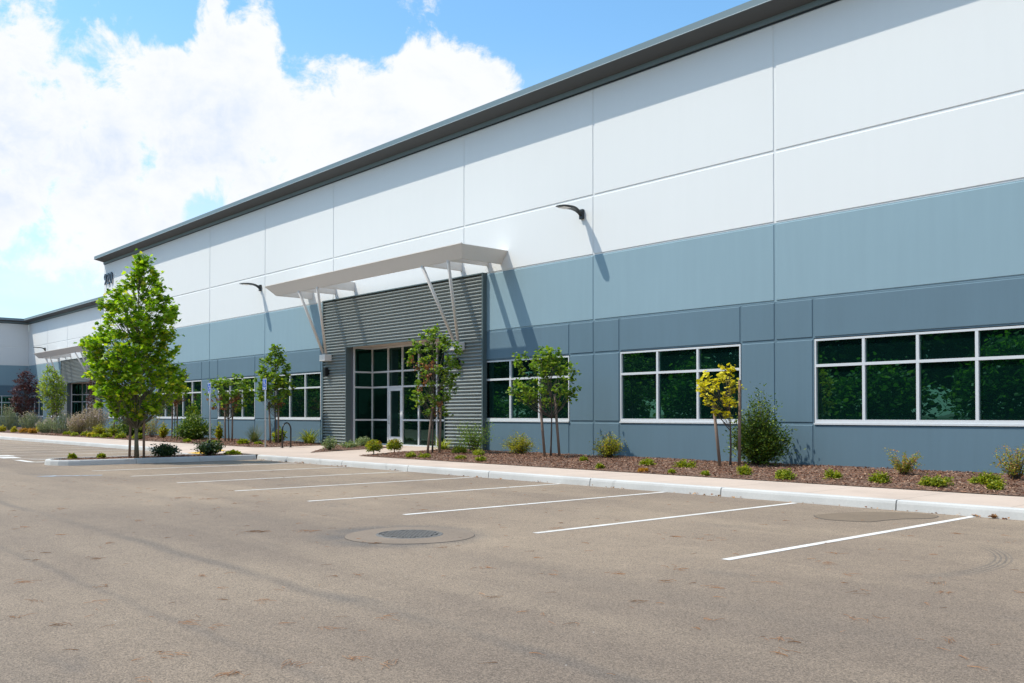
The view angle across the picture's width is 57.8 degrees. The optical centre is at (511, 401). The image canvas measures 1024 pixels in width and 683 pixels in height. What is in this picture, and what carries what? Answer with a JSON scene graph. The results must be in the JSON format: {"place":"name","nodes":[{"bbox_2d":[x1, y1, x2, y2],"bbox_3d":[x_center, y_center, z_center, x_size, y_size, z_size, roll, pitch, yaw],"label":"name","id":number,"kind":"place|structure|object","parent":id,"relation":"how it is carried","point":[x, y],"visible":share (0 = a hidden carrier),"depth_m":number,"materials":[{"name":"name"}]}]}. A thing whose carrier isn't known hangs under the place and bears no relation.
{"place":"outdoors","nodes":[
{"label":"outdoors","id":0,"kind":"place"},
{"bbox_2d":[65,412,89,433],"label":"plume grass","id":1,"kind":"object","parent":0,"point":[76,424],"depth_m":54.43,"materials":[{"name":"beige plant"}]},
{"bbox_2d":[78,401,109,432],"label":"plume grass","id":2,"kind":"object","parent":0,"point":[95,419],"depth_m":54.45,"materials":[{"name":"beige plant"}]},
{"bbox_2d":[0,296,192,428],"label":"building","id":3,"kind":"structure","parent":0,"point":[57,333],"depth_m":82.69,"materials":[{"name":"white concrete"}]},
{"bbox_2d":[0,396,15,416],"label":"window","id":4,"kind":"structure","parent":3,"relation":"in","point":[5,400],"depth_m":87.50,"materials":[{"name":"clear glass"}]},
{"bbox_2d":[30,395,42,416],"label":"window","id":5,"kind":"structure","parent":3,"relation":"in","point":[40,404],"depth_m":86.12,"materials":[{"name":"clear glass"}]},
{"bbox_2d":[0,0,750,318],"label":"sky","id":6,"kind":"structure","parent":0,"point":[122,122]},
{"bbox_2d":[0,439,1023,682],"bbox_3d":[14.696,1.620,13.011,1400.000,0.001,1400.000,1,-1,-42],"label":"parking lot","id":7,"kind":"structure","parent":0,"point":[455,625],"depth_m":7.82,"materials":[{"name":"grey asphalt"}]},
{"bbox_2d":[44,453,255,465],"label":"island kerb","id":8,"kind":"structure","parent":7,"relation":"on","point":[53,462],"depth_m":27.27,"materials":[{"name":"concrete"}]},
{"bbox_2d":[63,454,226,459],"bbox_3d":[-10.915,1.705,28.258,5.830,0.046,1.620,1,-1,-42],"label":"planting bed","id":9,"kind":"object","parent":8,"relation":"in","point":[139,457],"visible":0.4,"depth_m":27.75,"materials":[{"name":"brown soil"}]},
{"bbox_2d":[67,453,77,458],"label":"groundcover shrub","id":10,"kind":"object","parent":9,"relation":"on","point":[72,456],"visible":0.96,"depth_m":26.75,"materials":[{"name":"green plant"}]},
{"bbox_2d":[96,452,106,457],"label":"groundcover shrub","id":11,"kind":"object","parent":9,"relation":"on","point":[101,455],"visible":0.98,"depth_m":27.39,"materials":[{"name":"green plant"}]},
{"bbox_2d":[73,249,190,457],"bbox_3d":[-11.332,-1.407,27.808,3.082,6.297,2.893,1,-1,-42],"label":"sycamore tree","id":12,"kind":"object","parent":9,"relation":"on","point":[141,354],"visible":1,"depth_m":27.46,"materials":[{"name":"green plant"}]},
{"bbox_2d":[148,441,181,455],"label":"dark bush","id":13,"kind":"object","parent":9,"relation":"on","point":[165,450],"visible":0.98,"depth_m":28.29,"materials":[{"name":"green plant"}]},
{"bbox_2d":[190,437,225,455],"bbox_3d":[-9.580,1.431,29.292,1.025,0.604,1.059,0,-1,4],"label":"dark bush","id":14,"kind":"object","parent":9,"relation":"on","point":[210,448],"visible":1,"depth_m":29.21,"materials":[{"name":"green plant"}]},
{"bbox_2d":[225,449,241,454],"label":"groundcover shrub","id":15,"kind":"object","parent":9,"relation":"on","point":[233,452],"visible":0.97,"depth_m":29.64,"materials":[{"name":"green plant"}]},
{"bbox_2d":[98,463,284,470],"bbox_3d":[-8.487,1.793,25.406,5.760,0.001,0.100,1,-1,-42],"label":"stall line","id":16,"kind":"object","parent":7,"relation":"on","point":[181,467],"visible":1,"depth_m":24.98,"materials":[{"name":"paint"}]},
{"bbox_2d":[145,467,334,475],"bbox_3d":[-6.644,1.764,23.374,5.820,0.001,0.100,1,-1,-42],"label":"stall line","id":17,"kind":"object","parent":7,"relation":"on","point":[238,471],"visible":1,"depth_m":23.23,"materials":[{"name":"paint"}]},
{"bbox_2d":[179,471,406,482],"bbox_3d":[-4.824,1.735,21.322,5.820,0.001,0.100,1,-1,-42],"label":"stall line","id":18,"kind":"object","parent":7,"relation":"on","point":[286,477],"visible":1,"depth_m":21.02,"materials":[{"name":"paint"}]},
{"bbox_2d":[237,477,469,490],"bbox_3d":[-3.027,1.705,19.250,5.760,0.001,0.100,1,-1,-42],"label":"stall line","id":19,"kind":"object","parent":7,"relation":"on","point":[348,484],"visible":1,"depth_m":18.92,"materials":[{"name":"paint"}]},
{"bbox_2d":[344,527,474,543],"bbox_3d":[-1.223,1.578,10.990,1.532,0.019,1.532,1,-1,-42],"label":"manhole cover","id":20,"kind":"object","parent":7,"relation":"on","point":[408,535],"visible":1,"depth_m":10.85,"materials":[{"name":"concrete"}]},
{"bbox_2d":[313,484,551,500],"bbox_3d":[-1.185,1.676,17.218,5.820,0.001,0.100,1,-1,-42],"label":"stall line","id":21,"kind":"object","parent":7,"relation":"on","point":[429,492],"visible":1,"depth_m":16.98,"materials":[{"name":"paint"}]},
{"bbox_2d":[0,471,1022,681],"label":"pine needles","id":22,"kind":"object","parent":7,"relation":"on","point":[203,575],"visible":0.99,"depth_m":7.39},
{"bbox_2d":[0,436,1023,520],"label":"kerb","id":23,"kind":"structure","parent":7,"relation":"on","point":[1012,513],"depth_m":16.79,"materials":[{"name":"concrete"}]},
{"bbox_2d":[403,492,662,514],"bbox_3d":[0.635,1.647,15.166,5.820,0.001,0.100,1,-1,-42],"label":"stall line","id":24,"kind":"object","parent":7,"relation":"on","point":[528,503],"visible":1,"depth_m":14.72,"materials":[{"name":"paint"}]},
{"bbox_2d":[94,0,1023,474],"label":"warehouse building","id":25,"kind":"structure","parent":7,"relation":"on","point":[808,214],"depth_m":24.60,"materials":[{"name":"white concrete"}]},
{"bbox_2d":[104,272,112,284],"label":"building number","id":26,"kind":"object","parent":25,"relation":"attached to","point":[110,276],"visible":1,"depth_m":58.08,"materials":[{"name":"blue"}]},
{"bbox_2d":[157,380,201,418],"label":"window","id":27,"kind":"structure","parent":25,"relation":"in","point":[196,386],"depth_m":48.99,"materials":[{"name":"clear glass"}]},
{"bbox_2d":[217,377,254,419],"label":"window","id":28,"kind":"structure","parent":25,"relation":"in","point":[248,413],"depth_m":44.08,"materials":[{"name":"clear glass"}]},
{"bbox_2d":[239,283,261,290],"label":"wall lamp","id":29,"kind":"object","parent":25,"relation":"attached to","point":[259,287],"visible":1,"depth_m":42.46,"materials":[{"name":"grey metal"}]},
{"bbox_2d":[274,372,320,419],"bbox_3d":[-9.256,-0.186,40.125,0.158,1.993,4.032,1,-1,-42],"label":"window","id":30,"kind":"structure","parent":25,"relation":"in","point":[305,404],"depth_m":39.82,"materials":[{"name":"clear glass"}]},
{"bbox_2d":[323,367,329,376],"bbox_3d":[-7.561,-1.184,37.797,0.210,0.364,0.180,1,-1,-42],"label":"wall sconce","id":31,"kind":"object","parent":25,"relation":"attached to","point":[325,371],"depth_m":37.72,"materials":[{"name":"black metal"}]},
{"bbox_2d":[388,387,401,442],"bbox_3d":[-4.583,0.603,36.349,0.142,2.260,0.902,1,-1,-42],"label":"door","id":32,"kind":"structure","parent":25,"relation":"in","point":[394,423],"depth_m":36.41,"materials":[{"name":"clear glass"}]},
{"bbox_2d":[486,356,569,421],"bbox_3d":[0.414,-0.342,29.223,0.158,1.993,4.011,1,-1,-42],"label":"window","id":33,"kind":"structure","parent":25,"relation":"in","point":[501,407],"depth_m":29.63,"materials":[{"name":"green glass"}]},
{"bbox_2d":[556,204,583,219],"bbox_3d":[1.694,-5.519,26.992,1.040,0.316,0.330,1,-1,-42],"label":"wall lamp","id":34,"kind":"object","parent":25,"relation":"attached to","point":[580,212],"visible":1,"depth_m":27.06,"materials":[{"name":"grey metal"}]},
{"bbox_2d":[619,344,741,423],"bbox_3d":[4.419,-0.407,24.707,0.158,1.993,4.022,1,-1,-42],"label":"window","id":35,"kind":"structure","parent":25,"relation":"in","point":[657,386],"depth_m":24.83,"materials":[{"name":"green glass"}]},
{"bbox_2d":[814,325,1023,425],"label":"window","id":36,"kind":"structure","parent":25,"relation":"in","point":[962,377],"depth_m":19.80,"materials":[{"name":"green glass"}]},
{"bbox_2d":[261,459,1009,518],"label":"leaf litter","id":37,"kind":"object","parent":7,"relation":"on","point":[993,515],"visible":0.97,"depth_m":15.93,"materials":[{"name":"brown plant"}]},
{"bbox_2d":[533,503,793,532],"bbox_3d":[2.433,1.617,13.094,5.760,0.001,0.100,1,-1,-42],"label":"stall line","id":38,"kind":"object","parent":7,"relation":"on","point":[657,518],"visible":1,"depth_m":12.62,"materials":[{"name":"paint"}]},
{"bbox_2d":[724,516,972,559],"bbox_3d":[4.276,1.588,11.062,5.820,0.001,0.100,1,-1,-42],"label":"stall line","id":39,"kind":"object","parent":7,"relation":"on","point":[795,547],"visible":1,"depth_m":10.60,"materials":[{"name":"paint"}]},
{"bbox_2d":[814,512,938,521],"bbox_3d":[5.089,1.616,13.048,1.834,0.003,1.049,0,-1,-23],"label":"asphalt patch","id":40,"kind":"object","parent":7,"relation":"on","point":[864,516],"visible":1,"depth_m":12.97,"materials":[{"name":"grey asphalt"}]},
{"bbox_2d":[0,432,1023,507],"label":"sidewalk","id":41,"kind":"structure","parent":0,"point":[1014,501],"depth_m":19.45,"materials":[{"name":"concrete"}]},
{"bbox_2d":[2,427,84,434],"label":"planting bed","id":42,"kind":"object","parent":41,"relation":"on","point":[18,428],"visible":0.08,"depth_m":62.54,"materials":[{"name":"brown soil"}]},
{"bbox_2d":[0,404,20,429],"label":"sage bush","id":43,"kind":"object","parent":42,"relation":"on","point":[12,421],"visible":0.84,"depth_m":70.30,"materials":[{"name":"green plant"}]},
{"bbox_2d":[8,369,40,428],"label":"plum tree","id":44,"kind":"object","parent":42,"relation":"on","point":[25,386],"visible":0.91,"depth_m":66.85,"materials":[{"name":"purple plant"}]},
{"bbox_2d":[19,427,29,432],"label":"orange groundcover","id":45,"kind":"object","parent":42,"relation":"on","point":[24,430],"visible":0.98,"depth_m":61.49,"materials":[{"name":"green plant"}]},
{"bbox_2d":[18,410,41,428],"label":"sage bush","id":46,"kind":"object","parent":42,"relation":"on","point":[30,423],"visible":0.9,"depth_m":65.55,"materials":[{"name":"green plant"}]},
{"bbox_2d":[28,427,36,432],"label":"orange groundcover","id":47,"kind":"object","parent":42,"relation":"on","point":[33,430],"visible":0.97,"depth_m":59.88,"materials":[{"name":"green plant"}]},
{"bbox_2d":[35,417,59,432],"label":"sage bush","id":48,"kind":"object","parent":42,"relation":"on","point":[45,427],"visible":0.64,"depth_m":60.19,"materials":[{"name":"green plant"}]},
{"bbox_2d":[35,364,68,432],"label":"young tree","id":49,"kind":"object","parent":42,"relation":"on","point":[54,390],"visible":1,"depth_m":58.44,"materials":[{"name":"green plant"}]},
{"bbox_2d":[86,378,101,412],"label":"plum tree","id":50,"kind":"object","parent":42,"relation":"on","point":[91,393],"visible":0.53,"depth_m":61.89,"materials":[{"name":"green plant"}]},
{"bbox_2d":[40,434,337,446],"bbox_3d":[-17.942,1.866,47.154,3.570,0.101,29.600,1,-1,-42],"label":"planting bed","id":51,"kind":"object","parent":41,"relation":"on","point":[268,445],"visible":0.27,"depth_m":39.93,"materials":[{"name":"brown soil"}]},
{"bbox_2d":[44,410,71,433],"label":"sage bush","id":52,"kind":"object","parent":51,"relation":"on","point":[61,423],"visible":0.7,"depth_m":57.65,"materials":[{"name":"green plant"}]},
{"bbox_2d":[92,421,106,433],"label":"bush","id":53,"kind":"object","parent":51,"relation":"on","point":[100,430],"visible":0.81,"depth_m":51.25,"materials":[{"name":"green plant"}]},
{"bbox_2d":[99,432,112,437],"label":"groundcover shrub","id":54,"kind":"object","parent":51,"relation":"on","point":[105,434],"visible":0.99,"depth_m":48.64,"materials":[{"name":"green plant"}]},
{"bbox_2d":[106,421,120,435],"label":"light green shrub","id":55,"kind":"object","parent":51,"relation":"on","point":[111,431],"visible":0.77,"depth_m":51.41,"materials":[{"name":"green plant"}]},
{"bbox_2d":[114,431,125,437],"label":"groundcover shrub","id":56,"kind":"object","parent":51,"relation":"on","point":[121,435],"visible":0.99,"depth_m":47.11,"materials":[{"name":"green plant"}]},
{"bbox_2d":[114,416,151,435],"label":"leafy bush","id":57,"kind":"object","parent":51,"relation":"on","point":[124,428],"visible":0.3,"depth_m":50.80,"materials":[{"name":"green plant"}]},
{"bbox_2d":[139,414,163,437],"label":"red tipped shrub","id":58,"kind":"object","parent":51,"relation":"on","point":[153,428],"visible":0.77,"depth_m":47.47,"materials":[{"name":"green plant"}]},
{"bbox_2d":[157,422,170,437],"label":"yellow shrub","id":59,"kind":"object","parent":51,"relation":"on","point":[163,432],"visible":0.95,"depth_m":45.98,"materials":[{"name":"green plant"}]},
{"bbox_2d":[156,382,191,438],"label":"redbud tree","id":60,"kind":"object","parent":51,"relation":"on","point":[178,400],"visible":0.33,"depth_m":45.47,"materials":[{"name":"green plant"}]},
{"bbox_2d":[167,409,215,439],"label":"leafy bush","id":61,"kind":"object","parent":51,"relation":"on","point":[193,427],"visible":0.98,"depth_m":43.55,"materials":[{"name":"green plant"}]},
{"bbox_2d":[184,397,203,422],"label":"upright shrub","id":62,"kind":"object","parent":51,"relation":"on","point":[193,408],"visible":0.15,"depth_m":45.23,"materials":[{"name":"green plant"}]},
{"bbox_2d":[214,422,223,438],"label":"yellow shrub","id":63,"kind":"object","parent":51,"relation":"on","point":[219,432],"visible":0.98,"depth_m":42.38,"materials":[{"name":"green plant"}]},
{"bbox_2d":[202,373,256,440],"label":"redbud tree","id":64,"kind":"object","parent":51,"relation":"on","point":[226,400],"visible":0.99,"depth_m":40.91,"materials":[{"name":"green plant"}]},
{"bbox_2d":[236,438,249,443],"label":"groundcover shrub","id":65,"kind":"object","parent":51,"relation":"on","point":[242,440],"visible":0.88,"depth_m":37.59,"materials":[{"name":"green plant"}]},
{"bbox_2d":[242,426,266,441],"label":"spiky shrub","id":66,"kind":"object","parent":51,"relation":"on","point":[253,438],"visible":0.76,"depth_m":39.51,"materials":[{"name":"green plant"}]},
{"bbox_2d":[253,344,295,442],"bbox_3d":[-9.694,-0.271,37.933,1.727,4.159,1.630,0,-1,-12],"label":"redbud tree","id":67,"kind":"object","parent":51,"relation":"on","point":[275,404],"visible":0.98,"depth_m":37.78,"materials":[{"name":"green plant"}]},
{"bbox_2d":[271,426,287,441],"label":"light green shrub","id":68,"kind":"object","parent":51,"relation":"on","point":[280,435],"visible":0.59,"depth_m":38.67,"materials":[{"name":"green plant"}]},
{"bbox_2d":[293,429,326,443],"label":"flax plant","id":69,"kind":"object","parent":51,"relation":"on","point":[308,438],"visible":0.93,"depth_m":37.16,"materials":[{"name":"green plant"}]},
{"bbox_2d":[208,383,210,441],"bbox_3d":[-12.389,0.539,38.022,0.083,2.560,0.310,1,-1,-42],"label":"parking sign","id":70,"kind":"object","parent":41,"relation":"on","point":[209,388],"visible":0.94,"depth_m":38.01,"materials":[{"name":"blue"}]},
{"bbox_2d":[263,379,266,446],"bbox_3d":[-9.359,0.464,35.163,0.083,2.620,0.310,1,-1,-42],"label":"parking sign","id":71,"kind":"object","parent":41,"relation":"on","point":[265,384],"visible":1,"depth_m":35.14,"materials":[{"name":"blue"}]},
{"bbox_2d":[280,422,291,447],"bbox_3d":[-8.469,1.267,34.845,0.140,0.956,0.676,0,-1,21],"label":"bike rack","id":72,"kind":"object","parent":41,"relation":"on","point":[290,434],"visible":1,"depth_m":35.00,"materials":[{"name":"black metal"}]},
{"bbox_2d":[313,445,386,451],"bbox_3d":[-5.596,1.686,33.461,2.509,0.088,5.726,0,-1,-4],"label":"planting bed","id":73,"kind":"object","parent":41,"relation":"on","point":[348,448],"visible":0.51,"depth_m":32.59,"materials":[{"name":"brown soil"}]},
{"bbox_2d":[319,436,337,449],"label":"variegated shrub","id":74,"kind":"object","parent":73,"relation":"on","point":[330,445],"visible":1,"depth_m":31.75,"materials":[{"name":"green plant"}]},
{"bbox_2d":[338,440,360,447],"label":"variegated shrub","id":75,"kind":"object","parent":73,"relation":"on","point":[351,444],"visible":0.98,"depth_m":33.19,"materials":[{"name":"green plant"}]},
{"bbox_2d":[354,436,369,445],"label":"variegated shrub","id":76,"kind":"object","parent":73,"relation":"on","point":[362,441],"visible":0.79,"depth_m":34.48,"materials":[{"name":"green plant"}]},
{"bbox_2d":[42,433,1023,495],"bbox_3d":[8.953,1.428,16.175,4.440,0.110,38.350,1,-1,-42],"label":"planting bed","id":77,"kind":"object","parent":41,"relation":"on","point":[864,482],"visible":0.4,"depth_m":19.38,"materials":[{"name":"brown wood"}]},
{"bbox_2d":[365,439,382,454],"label":"round shrub","id":78,"kind":"object","parent":77,"relation":"on","point":[376,445],"visible":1,"depth_m":28.22,"materials":[{"name":"green plant"}]},
{"bbox_2d":[386,438,403,451],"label":"round shrub","id":79,"kind":"object","parent":77,"relation":"on","point":[396,444],"visible":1,"depth_m":29.35,"materials":[{"name":"green plant"}]},
{"bbox_2d":[405,451,415,456],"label":"groundcover shrub","id":80,"kind":"object","parent":77,"relation":"on","point":[410,454],"visible":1,"depth_m":26.53,"materials":[{"name":"green plant"}]},
{"bbox_2d":[417,452,430,457],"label":"groundcover shrub","id":81,"kind":"object","parent":77,"relation":"on","point":[425,455],"visible":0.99,"depth_m":26.11,"materials":[{"name":"green plant"}]},
{"bbox_2d":[404,323,464,453],"bbox_3d":[-2.361,-0.341,28.465,1.742,4.050,1.795,0,-1,14],"label":"redbud tree","id":82,"kind":"object","parent":77,"relation":"on","point":[424,361],"visible":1,"depth_m":28.33,"materials":[{"name":"green plant"}]},
{"bbox_2d":[425,435,455,449],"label":"flax plant","id":83,"kind":"object","parent":77,"relation":"on","point":[444,445],"visible":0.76,"depth_m":30.79,"materials":[{"name":"green plant"}]},
{"bbox_2d":[452,443,469,453],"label":"groundcover shrub","id":84,"kind":"object","parent":77,"relation":"on","point":[459,449],"visible":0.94,"depth_m":28.23,"materials":[{"name":"green plant"}]},
{"bbox_2d":[446,416,497,449],"bbox_3d":[-1.221,1.052,29.644,1.485,1.141,1.645,1,-1,-42],"label":"loose shrub","id":85,"kind":"object","parent":77,"relation":"on","point":[474,439],"visible":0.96,"depth_m":29.55,"materials":[{"name":"green plant"}]},
{"bbox_2d":[471,448,484,455],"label":"groundcover shrub","id":86,"kind":"object","parent":77,"relation":"on","point":[478,452],"visible":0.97,"depth_m":26.95,"materials":[{"name":"green plant"}]},
{"bbox_2d":[475,456,486,460],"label":"groundcover shrub","id":87,"kind":"object","parent":77,"relation":"on","point":[481,458],"visible":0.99,"depth_m":24.26,"materials":[{"name":"green plant"}]},
{"bbox_2d":[500,431,540,453],"bbox_3d":[0.254,1.248,27.446,1.213,0.758,1.176,0,-1,1],"label":"bush","id":88,"kind":"object","parent":77,"relation":"on","point":[521,447],"visible":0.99,"depth_m":27.30,"materials":[{"name":"green plant"}]},
{"bbox_2d":[505,345,581,456],"bbox_3d":[0.869,0.033,25.944,1.979,3.206,2.150,1,-1,-42],"label":"redbud tree","id":89,"kind":"object","parent":77,"relation":"on","point":[550,361],"visible":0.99,"depth_m":25.86,"materials":[{"name":"green plant"}]},
{"bbox_2d":[579,456,588,460],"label":"groundcover shrub","id":90,"kind":"object","parent":77,"relation":"on","point":[582,458],"visible":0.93,"depth_m":23.65,"materials":[{"name":"green plant"}]},
{"bbox_2d":[595,463,605,468],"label":"groundcover shrub","id":91,"kind":"object","parent":77,"relation":"on","point":[600,465],"visible":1,"depth_m":21.09,"materials":[{"name":"green plant"}]},
{"bbox_2d":[589,431,627,457],"bbox_3d":[2.619,1.170,25.204,1.066,0.777,1.016,0,-1,5],"label":"bush","id":92,"kind":"object","parent":77,"relation":"on","point":[608,449],"visible":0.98,"depth_m":25.08,"materials":[{"name":"green plant"}]},
{"bbox_2d":[639,457,656,465],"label":"groundcover shrub","id":93,"kind":"object","parent":77,"relation":"on","point":[647,461],"visible":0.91,"depth_m":21.63,"materials":[{"name":"green plant"}]},
{"bbox_2d":[672,459,695,467],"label":"groundcover shrub","id":94,"kind":"object","parent":77,"relation":"on","point":[684,463],"visible":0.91,"depth_m":20.77,"materials":[{"name":"green plant"}]},
{"bbox_2d":[696,363,743,466],"bbox_3d":[4.743,0.348,21.184,1.093,2.446,1.055,0,-1,16],"label":"yellow tree","id":95,"kind":"object","parent":77,"relation":"on","point":[727,401],"visible":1,"depth_m":21.14,"materials":[{"name":"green plant"}]},
{"bbox_2d":[736,464,753,474],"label":"groundcover shrub","id":96,"kind":"object","parent":77,"relation":"on","point":[744,470],"visible":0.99,"depth_m":18.47,"materials":[{"name":"green plant"}]},
{"bbox_2d":[722,382,805,464],"bbox_3d":[5.725,0.528,21.664,1.886,1.993,1.809,0,-1,2],"label":"leafy bush","id":97,"kind":"object","parent":77,"relation":"on","point":[761,439],"visible":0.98,"depth_m":21.42,"materials":[{"name":"green plant"}]},
{"bbox_2d":[775,468,796,479],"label":"groundcover shrub","id":98,"kind":"object","parent":77,"relation":"on","point":[782,474],"visible":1,"depth_m":17.51,"materials":[{"name":"green plant"}]},
{"bbox_2d":[824,467,842,479],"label":"groundcover shrub","id":99,"kind":"object","parent":77,"relation":"on","point":[831,474],"visible":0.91,"depth_m":17.19,"materials":[{"name":"green plant"}]},
{"bbox_2d":[868,470,891,483],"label":"groundcover shrub","id":100,"kind":"object","parent":77,"relation":"on","point":[880,478],"visible":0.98,"depth_m":16.38,"materials":[{"name":"green plant"}]},
{"bbox_2d":[883,448,924,473],"bbox_3d":[7.709,1.195,18.288,0.669,0.545,0.746,0,-1,-9],"label":"red tipped shrub","id":101,"kind":"object","parent":77,"relation":"on","point":[906,467],"visible":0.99,"depth_m":18.22,"materials":[{"name":"green plant"}]},
{"bbox_2d":[916,473,953,486],"bbox_3d":[7.209,1.359,15.796,0.542,0.248,0.600,1,-1,-42],"label":"groundcover shrub","id":102,"kind":"object","parent":77,"relation":"on","point":[936,481],"visible":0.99,"depth_m":15.72,"materials":[{"name":"green plant"}]},
{"bbox_2d":[967,470,1006,484],"bbox_3d":[8.135,1.310,15.853,0.517,0.306,0.610,0,-1,-23],"label":"groundcover shrub","id":103,"kind":"object","parent":77,"relation":"on","point":[983,479],"visible":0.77,"depth_m":15.80,"materials":[{"name":"green plant"}]},
{"bbox_2d":[986,479,1004,489],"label":"groundcover shrub","id":104,"kind":"object","parent":77,"relation":"on","point":[996,485],"visible":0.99,"depth_m":15.04,"materials":[{"name":"green plant"}]},
{"bbox_2d":[990,444,1023,479],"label":"red tipped shrub","id":105,"kind":"object","parent":77,"relation":"on","point":[1013,467],"visible":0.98,"depth_m":16.65,"materials":[{"name":"green plant"}]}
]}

